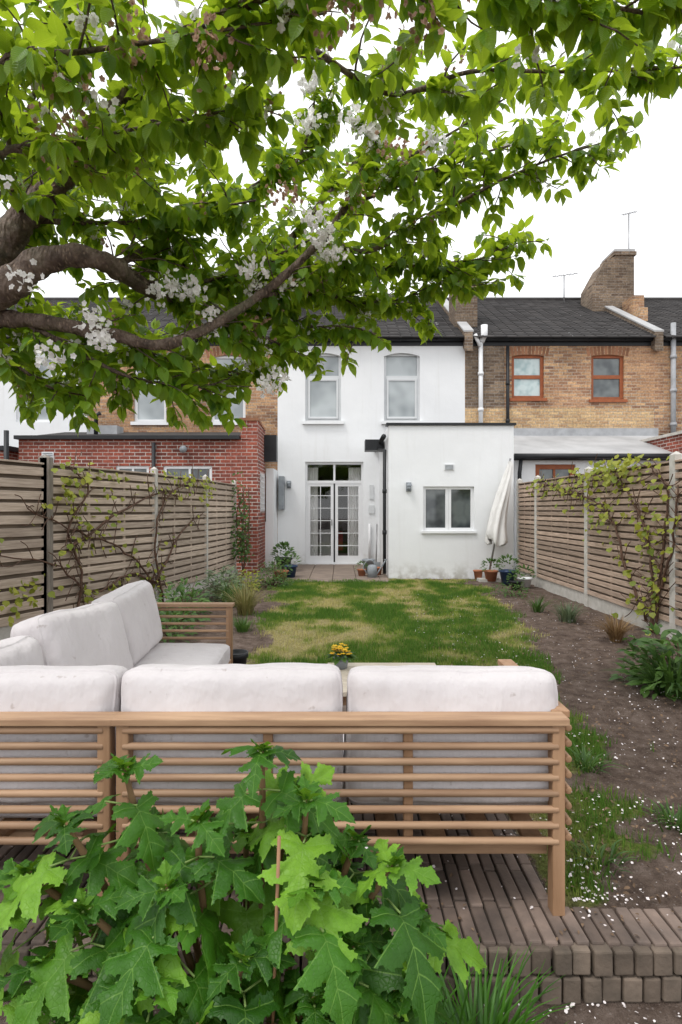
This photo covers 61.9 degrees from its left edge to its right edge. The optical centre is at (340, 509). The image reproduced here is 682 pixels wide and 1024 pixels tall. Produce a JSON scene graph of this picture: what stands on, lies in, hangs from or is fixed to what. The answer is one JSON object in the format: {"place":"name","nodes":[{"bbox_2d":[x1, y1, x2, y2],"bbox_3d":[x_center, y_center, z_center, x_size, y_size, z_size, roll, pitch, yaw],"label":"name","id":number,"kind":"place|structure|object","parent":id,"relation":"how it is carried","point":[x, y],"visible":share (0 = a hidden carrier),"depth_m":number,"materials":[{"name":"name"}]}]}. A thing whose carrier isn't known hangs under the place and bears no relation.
{"place":"outdoors","nodes":[
{"label":"outdoors","id":0,"kind":"place"},
{"bbox_2d":[216,577,278,615],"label":"ornamental grass","id":1,"kind":"object","parent":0,"point":[244,602],"depth_m":7.35,"materials":[{"name":"plant"}]},
{"bbox_2d":[241,564,388,582],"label":"paved patio","id":2,"kind":"structure","parent":0,"point":[321,572],"depth_m":11.93,"materials":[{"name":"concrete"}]},
{"bbox_2d":[270,557,292,579],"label":"shrub","id":3,"kind":"object","parent":2,"relation":"on","point":[278,559],"visible":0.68,"depth_m":10.85,"materials":[{"name":"plant"}]},
{"bbox_2d":[270,541,296,569],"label":"potted plant","id":4,"kind":"object","parent":2,"relation":"on","point":[285,544],"visible":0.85,"depth_m":12.35,"materials":[{"name":"green plant"}]},
{"bbox_2d":[279,550,300,577],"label":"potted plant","id":5,"kind":"object","parent":2,"relation":"on","point":[293,571],"visible":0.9,"depth_m":11.23,"materials":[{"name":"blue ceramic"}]},
{"bbox_2d":[279,434,386,573],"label":"drain pipes","id":6,"kind":"object","parent":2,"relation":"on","point":[373,445],"visible":0.95,"depth_m":12.20,"materials":[{"name":"black plastic"}]},
{"bbox_2d":[354,560,367,575],"bbox_3d":[0.429,1.189,11.506,0.303,0.321,0.287,0,0,27],"label":"plant pot","id":7,"kind":"object","parent":2,"relation":"on","point":[361,572],"visible":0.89,"depth_m":11.44,"materials":[{"name":"ceramic"}]},
{"bbox_2d":[362,559,374,573],"bbox_3d":[0.580,1.200,12.000,0.281,0.300,0.281,0,0,0],"label":"plant pot","id":8,"kind":"object","parent":2,"relation":"on","point":[367,562],"visible":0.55,"depth_m":11.91,"materials":[{"name":"metal"}]},
{"bbox_2d":[363,559,387,577],"bbox_3d":[0.680,1.169,11.300,0.500,0.362,0.197,0,0,0],"label":"watering can","id":9,"kind":"object","parent":2,"relation":"on","point":[371,572],"visible":1,"depth_m":11.24,"materials":[{"name":"grey metal"}]},
{"bbox_2d":[374,524,379,566],"bbox_3d":[0.830,0.848,13.432,0.180,1.004,0.364,0,0,0],"label":"garden broom","id":10,"kind":"object","parent":2,"relation":"on","point":[377,564],"visible":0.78,"depth_m":13.38,"materials":[{"name":"metal"}]},
{"bbox_2d":[0,566,681,1023],"bbox_3d":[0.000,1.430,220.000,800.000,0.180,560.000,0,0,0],"label":"ground","id":11,"kind":"structure","parent":0,"point":[650,772],"depth_m":3.60,"materials":[{"name":"soil"}]},
{"bbox_2d":[0,446,18,459],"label":"extension","id":12,"kind":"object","parent":11,"relation":"on","point":[13,453],"depth_m":12.25,"materials":[{"name":"red brick"}]},
{"bbox_2d":[0,454,52,639],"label":"slatted fence","id":13,"kind":"object","parent":11,"relation":"on","point":[24,480],"visible":0.84,"depth_m":6.00,"materials":[{"name":"wood"}]},
{"bbox_2d":[0,346,86,447],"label":"walls","id":14,"kind":"structure","parent":11,"relation":"on","point":[11,424],"depth_m":14.00,"materials":[{"name":"white paint"}]},
{"bbox_2d":[4,358,51,459],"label":"windows and pipes","id":15,"kind":"structure","parent":14,"relation":"attached to","point":[43,416],"depth_m":14.06,"materials":[{"name":"white plastic"}]},
{"bbox_2d":[5,297,129,345],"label":"roof","id":16,"kind":"structure","parent":14,"relation":"on","point":[54,300],"depth_m":17.57,"materials":[{"name":"tile"}]},
{"bbox_2d":[0,447,215,626],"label":"climbing vine","id":17,"kind":"object","parent":11,"relation":"on","point":[87,479],"visible":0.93,"depth_m":6.77,"materials":[{"name":"green plant"}]},
{"bbox_2d":[40,455,235,613],"bbox_3d":[-2.613,0.396,8.976,0.345,2.008,5.618,0,0,11],"label":"slatted fence","id":18,"kind":"object","parent":11,"relation":"on","point":[204,547],"visible":0.72,"depth_m":7.72,"materials":[{"name":"wood"}]},
{"bbox_2d":[14,411,277,573],"bbox_3d":[-4.165,-0.397,12.918,5.370,3.695,2.164,0,0,0],"label":"extension","id":19,"kind":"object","parent":11,"relation":"on","point":[249,451],"visible":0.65,"depth_m":12.00,"materials":[{"name":"red brick"}]},
{"bbox_2d":[159,596,204,642],"bbox_3d":[-1.790,1.165,5.963,0.640,0.441,1.166,0,0,0],"label":"shrub","id":20,"kind":"object","parent":11,"relation":"on","point":[168,634],"visible":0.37,"depth_m":6.00,"materials":[{"name":"green plant"}]},
{"bbox_2d":[87,346,277,555],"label":"walls","id":21,"kind":"structure","parent":11,"relation":"on","point":[264,410],"depth_m":14.00,"materials":[{"name":"brick"}]},
{"bbox_2d":[135,356,245,421],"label":"windows","id":22,"kind":"structure","parent":21,"relation":"attached to","point":[146,411],"depth_m":14.10,"materials":[{"name":"white glass"}]},
{"bbox_2d":[128,297,272,336],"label":"roof","id":23,"kind":"structure","parent":21,"relation":"on","point":[161,317],"depth_m":15.45,"materials":[{"name":"tile"}]},
{"bbox_2d":[194,337,276,345],"bbox_3d":[-3.905,-4.128,13.928,4.690,0.215,0.145,0,0,0],"label":"gutter","id":24,"kind":"object","parent":21,"relation":"attached to","point":[196,340],"visible":0.04,"depth_m":13.98,"materials":[{"name":"black plastic"}]},
{"bbox_2d":[155,576,212,628],"bbox_3d":[-1.945,1.118,7.024,0.735,0.584,1.609,0,0,0],"label":"fern plant","id":25,"kind":"object","parent":11,"relation":"on","point":[180,588],"visible":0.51,"depth_m":6.99,"materials":[{"name":"green plant"}]},
{"bbox_2d":[197,565,247,601],"bbox_3d":[-1.763,1.117,8.554,0.805,0.567,1.450,0,0,0],"label":"hellebore plant","id":26,"kind":"object","parent":11,"relation":"on","point":[216,582],"visible":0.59,"depth_m":8.45,"materials":[{"name":"green plant"}]},
{"bbox_2d":[199,574,249,607],"bbox_3d":[-1.565,1.134,8.007,0.898,0.478,0.944,0,0,0],"label":"bulb foliage","id":27,"kind":"object","parent":11,"relation":"on","point":[223,591],"visible":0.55,"depth_m":7.96,"materials":[{"name":"green plant"}]},
{"bbox_2d":[230,471,253,575],"bbox_3d":[-2.018,0.299,11.541,0.470,2.104,0.740,0,0,0],"label":"climbing rose","id":28,"kind":"object","parent":11,"relation":"on","point":[242,550],"visible":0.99,"depth_m":11.49,"materials":[{"name":"green plant"}]},
{"bbox_2d":[0,738,486,1023],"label":"oakleaf hydrangea","id":29,"kind":"object","parent":11,"relation":"on","point":[315,887],"visible":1,"depth_m":1.30,"materials":[{"name":"green plant"}]},
{"bbox_2d":[232,569,263,593],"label":"shrub","id":30,"kind":"object","parent":11,"relation":"on","point":[251,582],"visible":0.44,"depth_m":9.40,"materials":[{"name":"green plant"}]},
{"bbox_2d":[233,611,263,632],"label":"sedge clump","id":31,"kind":"object","parent":11,"relation":"on","point":[242,626],"visible":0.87,"depth_m":6.37,"materials":[{"name":"green plant"}]},
{"bbox_2d":[250,559,294,588],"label":"lavender bush","id":32,"kind":"object","parent":11,"relation":"on","point":[280,580],"visible":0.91,"depth_m":9.95,"materials":[{"name":"green plant"}]},
{"bbox_2d":[308,465,360,555],"bbox_3d":[-0.165,0.050,15.570,2.630,2.600,2.860,0,0,0],"label":"room interior","id":33,"kind":"object","parent":11,"relation":"on","point":[347,510],"visible":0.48,"depth_m":15.30,"materials":[{"name":"concrete"}]},
{"bbox_2d":[0,0,681,434],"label":"cherry tree","id":34,"kind":"object","parent":11,"relation":"on","point":[128,138],"visible":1,"depth_m":2.90,"materials":[{"name":"green plant"}]},
{"bbox_2d":[11,586,681,1023],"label":"fallen petals","id":35,"kind":"object","parent":11,"relation":"on","point":[608,850],"visible":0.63,"depth_m":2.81,"materials":[{"name":"white plant"}]},
{"bbox_2d":[278,346,464,564],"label":"walls","id":36,"kind":"structure","parent":11,"relation":"on","point":[301,441],"depth_m":14.00,"materials":[{"name":"white paint"}]},
{"bbox_2d":[305,462,362,563],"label":"french doors","id":37,"kind":"structure","parent":36,"relation":"attached to","point":[334,558],"depth_m":14.09,"materials":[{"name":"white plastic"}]},
{"bbox_2d":[286,481,411,491],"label":"wall lights","id":38,"kind":"object","parent":36,"relation":"attached to","point":[408,486],"depth_m":11.17,"materials":[{"name":"grey metal"}]},
{"bbox_2d":[305,354,418,420],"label":"windows","id":39,"kind":"structure","parent":36,"relation":"attached to","point":[401,391],"depth_m":14.08,"materials":[{"name":"white glass"}]},
{"bbox_2d":[278,335,463,345],"bbox_3d":[0.745,-4.128,13.928,4.610,0.215,0.145,0,0,0],"label":"gutter","id":40,"kind":"object","parent":36,"relation":"attached to","point":[435,341],"visible":0.34,"depth_m":13.98,"materials":[{"name":"black plastic"}]},
{"bbox_2d":[290,297,463,336],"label":"roof","id":41,"kind":"structure","parent":36,"relation":"on","point":[442,323],"depth_m":14.93,"materials":[{"name":"tile"}]},
{"bbox_2d":[265,423,515,578],"bbox_3d":[0.790,-0.125,12.575,5.300,3.150,2.850,0,0,0],"label":"extension","id":42,"kind":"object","parent":11,"relation":"on","point":[420,455],"visible":0.85,"depth_m":11.20,"materials":[{"name":"paint"}]},
{"bbox_2d":[423,487,472,530],"bbox_3d":[2.120,-0.015,11.280,1.000,0.870,0.060,0,0,0],"label":"extension window","id":43,"kind":"structure","parent":42,"relation":"attached to","point":[447,508],"depth_m":11.29,"materials":[{"name":"white plastic"}]},
{"bbox_2d":[444,464,453,469],"bbox_3d":[2.125,-0.830,11.185,0.190,0.120,0.030,0,0,0],"label":"air vent","id":44,"kind":"object","parent":42,"relation":"attached to","point":[448,466],"visible":1,"depth_m":11.18,"materials":[{"name":"white plastic"}]},
{"bbox_2d":[428,957,491,1023],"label":"strap leaf plant","id":45,"kind":"object","parent":11,"relation":"on","point":[472,1019],"visible":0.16,"depth_m":1.51,"materials":[{"name":"green plant"}]},
{"bbox_2d":[248,578,681,904],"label":"lawn grass","id":46,"kind":"structure","parent":11,"relation":"on","point":[310,591],"depth_m":6.24,"materials":[{"name":"green plant"}]},
{"bbox_2d":[473,570,482,579],"bbox_3d":[2.640,1.260,10.950,0.194,0.180,0.194,0,0,0],"label":"plant pot","id":47,"kind":"object","parent":11,"relation":"on","point":[477,573],"visible":0.77,"depth_m":10.89,"materials":[{"name":"ceramic"}]},
{"bbox_2d":[481,558,500,581],"bbox_3d":[2.819,1.119,10.696,0.440,0.463,0.441,0,0,0],"label":"plant pot","id":48,"kind":"object","parent":11,"relation":"on","point":[490,575],"visible":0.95,"depth_m":10.62,"materials":[{"name":"ceramic"}]},
{"bbox_2d":[476,458,513,581],"bbox_3d":[2.958,0.193,10.872,0.715,2.354,0.444,0,0,0],"label":"folded parasol","id":49,"kind":"object","parent":11,"relation":"on","point":[496,531],"visible":0.98,"depth_m":10.83,"materials":[{"name":"fabric"},{"name":"metal"}]},
{"bbox_2d":[439,923,573,1023],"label":"strap leaf plant","id":50,"kind":"object","parent":11,"relation":"on","point":[481,996],"visible":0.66,"depth_m":1.60,"materials":[{"name":"green plant"}]},
{"bbox_2d":[495,553,519,584],"bbox_3d":[3.012,1.074,10.303,0.486,0.553,0.511,0,0,0],"label":"plant pot","id":51,"kind":"object","parent":11,"relation":"on","point":[504,574],"visible":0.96,"depth_m":10.23,"materials":[{"name":"blue ceramic"}]},
{"bbox_2d":[491,579,533,597],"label":"shrub","id":52,"kind":"object","parent":11,"relation":"on","point":[506,592],"visible":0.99,"depth_m":8.96,"materials":[{"name":"green plant"}]},
{"bbox_2d":[507,570,524,589],"bbox_3d":[2.950,1.179,9.605,0.344,0.341,0.338,0,0,0],"label":"plant pot","id":53,"kind":"object","parent":11,"relation":"on","point":[514,582],"visible":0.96,"depth_m":9.56,"materials":[{"name":"plastic"}]},
{"bbox_2d":[514,564,534,587],"bbox_3d":[3.199,1.149,9.906,0.412,0.402,0.402,0,0,0],"label":"plant pot","id":54,"kind":"object","parent":11,"relation":"on","point":[527,582],"visible":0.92,"depth_m":9.82,"materials":[{"name":"white ceramic"}]},
{"bbox_2d":[519,595,555,612],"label":"grey grass clump","id":55,"kind":"object","parent":11,"relation":"on","point":[536,605],"visible":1,"depth_m":7.57,"materials":[{"name":"green plant"}]},
{"bbox_2d":[465,346,653,427],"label":"walls","id":56,"kind":"structure","parent":11,"relation":"on","point":[566,401],"depth_m":14.00,"materials":[{"name":"brick"}]},
{"bbox_2d":[437,299,663,350],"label":"party walls","id":57,"kind":"structure","parent":56,"relation":"on","point":[466,329],"depth_m":14.12,"materials":[{"name":"grey brick"}]},
{"bbox_2d":[446,297,655,336],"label":"roof","id":58,"kind":"structure","parent":56,"relation":"on","point":[532,317],"depth_m":15.31,"materials":[{"name":"tile"}]},
{"bbox_2d":[449,249,647,327],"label":"chimney stacks","id":59,"kind":"object","parent":58,"relation":"on","point":[610,282],"visible":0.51,"depth_m":16.40,"materials":[{"name":"brown brick"}]},
{"bbox_2d":[473,324,653,422],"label":"gutters and pipes","id":60,"kind":"object","parent":56,"relation":"attached to","point":[481,342],"visible":0.75,"depth_m":13.89,"materials":[{"name":"black plastic"}]},
{"bbox_2d":[512,355,622,398],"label":"timber windows","id":61,"kind":"structure","parent":56,"relation":"attached to","point":[606,376],"depth_m":14.10,"materials":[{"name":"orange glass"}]},
{"bbox_2d":[545,601,588,622],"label":"grey grass clump","id":62,"kind":"object","parent":11,"relation":"on","point":[567,615],"visible":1,"depth_m":6.87,"materials":[{"name":"green plant"}]},
{"bbox_2d":[567,743,624,773],"bbox_3d":[1.297,1.319,3.011,0.303,0.106,0.372,0,0,-34],"label":"weed tuft","id":63,"kind":"object","parent":11,"relation":"on","point":[583,759],"visible":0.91,"depth_m":3.00,"materials":[{"name":"green plant"}]},
{"bbox_2d":[514,428,681,573],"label":"extension","id":64,"kind":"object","parent":11,"relation":"on","point":[548,453],"visible":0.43,"depth_m":12.19,"materials":[{"name":"white paint"}]},
{"bbox_2d":[517,451,681,638],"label":"slatted fence","id":65,"kind":"object","parent":11,"relation":"on","point":[557,554],"visible":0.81,"depth_m":7.58,"materials":[{"name":"wood"}]},
{"bbox_2d":[565,835,639,877],"bbox_3d":[1.021,1.327,2.219,0.259,0.089,0.295,0,0,29],"label":"weed tuft","id":66,"kind":"object","parent":11,"relation":"on","point":[613,852],"visible":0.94,"depth_m":2.19,"materials":[{"name":"green plant"}]},
{"bbox_2d":[526,453,681,635],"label":"climbing vine","id":67,"kind":"object","parent":11,"relation":"on","point":[607,478],"visible":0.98,"depth_m":6.54,"materials":[{"name":"green plant"}]},
{"bbox_2d":[591,610,640,642],"bbox_3d":[2.877,1.208,5.894,0.638,0.328,0.620,0,0,0],"label":"bronze sedge","id":68,"kind":"object","parent":11,"relation":"on","point":[617,632],"visible":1,"depth_m":5.87,"materials":[{"name":"brown plant"}]},
{"bbox_2d":[608,622,681,701],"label":"evergreen shrub","id":69,"kind":"object","parent":11,"relation":"on","point":[668,650],"visible":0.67,"depth_m":4.38,"materials":[{"name":"green plant"}]},
{"bbox_2d":[609,644,681,699],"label":"strap leaf plant","id":70,"kind":"object","parent":11,"relation":"on","point":[668,678],"visible":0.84,"depth_m":4.19,"materials":[{"name":"green plant"}]},
{"bbox_2d":[639,796,681,834],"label":"weed tuft","id":71,"kind":"object","parent":11,"relation":"on","point":[666,817],"visible":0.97,"depth_m":2.47,"materials":[{"name":"green plant"}]},
{"bbox_2d":[654,346,681,435],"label":"walls","id":72,"kind":"structure","parent":11,"relation":"on","point":[662,388],"depth_m":14.00,"materials":[{"name":"brick"}]},
{"bbox_2d":[644,297,681,345],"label":"roof","id":73,"kind":"structure","parent":72,"relation":"on","point":[664,313],"depth_m":15.95,"materials":[{"name":"tile"}]},
{"bbox_2d":[670,322,676,432],"bbox_3d":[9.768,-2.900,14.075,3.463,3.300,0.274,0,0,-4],"label":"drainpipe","id":74,"kind":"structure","parent":72,"relation":"attached to","point":[673,390],"depth_m":13.85,"materials":[{"name":"white plastic"}]},
{"bbox_2d":[0,705,681,1004],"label":"brick paver terrace","id":75,"kind":"structure","parent":0,"point":[594,960],"depth_m":1.82,"materials":[{"name":"brick"}]},
{"bbox_2d":[233,649,247,663],"bbox_3d":[-0.800,1.225,4.350,0.184,0.270,0.184,0,0,0],"label":"plant pot","id":76,"kind":"object","parent":75,"relation":"on","point":[240,656],"visible":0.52,"depth_m":4.30,"materials":[{"name":"black plastic"}]},
{"bbox_2d":[0,580,571,915],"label":"garden corner sofa","id":77,"kind":"object","parent":75,"relation":"on","point":[87,690],"visible":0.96,"depth_m":1.92,"materials":[{"name":"white fabric"}]},
{"bbox_2d":[328,663,435,704],"bbox_3d":[0.240,1.133,3.123,0.640,0.435,0.546,0,0,0],"label":"coffee table","id":78,"kind":"object","parent":75,"relation":"on","point":[344,673],"visible":0.01,"depth_m":3.33,"materials":[{"name":"brown wood"}]},
{"bbox_2d":[325,643,358,669],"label":"potted yellow flowers","id":79,"kind":"object","parent":78,"relation":"on","point":[341,659],"visible":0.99,"depth_m":3.26,"materials":[{"name":"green plant"}]},
{"bbox_2d":[0,0,681,296],"label":"sky","id":80,"kind":"structure","parent":0,"point":[582,232],"materials":[{"name":"white"}]},
{"bbox_2d":[551,211,638,301],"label":"roof aerials","id":81,"kind":"object","parent":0,"point":[629,213],"visible":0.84,"depth_m":17.08,"materials":[{"name":"grey metal"}]}
]}

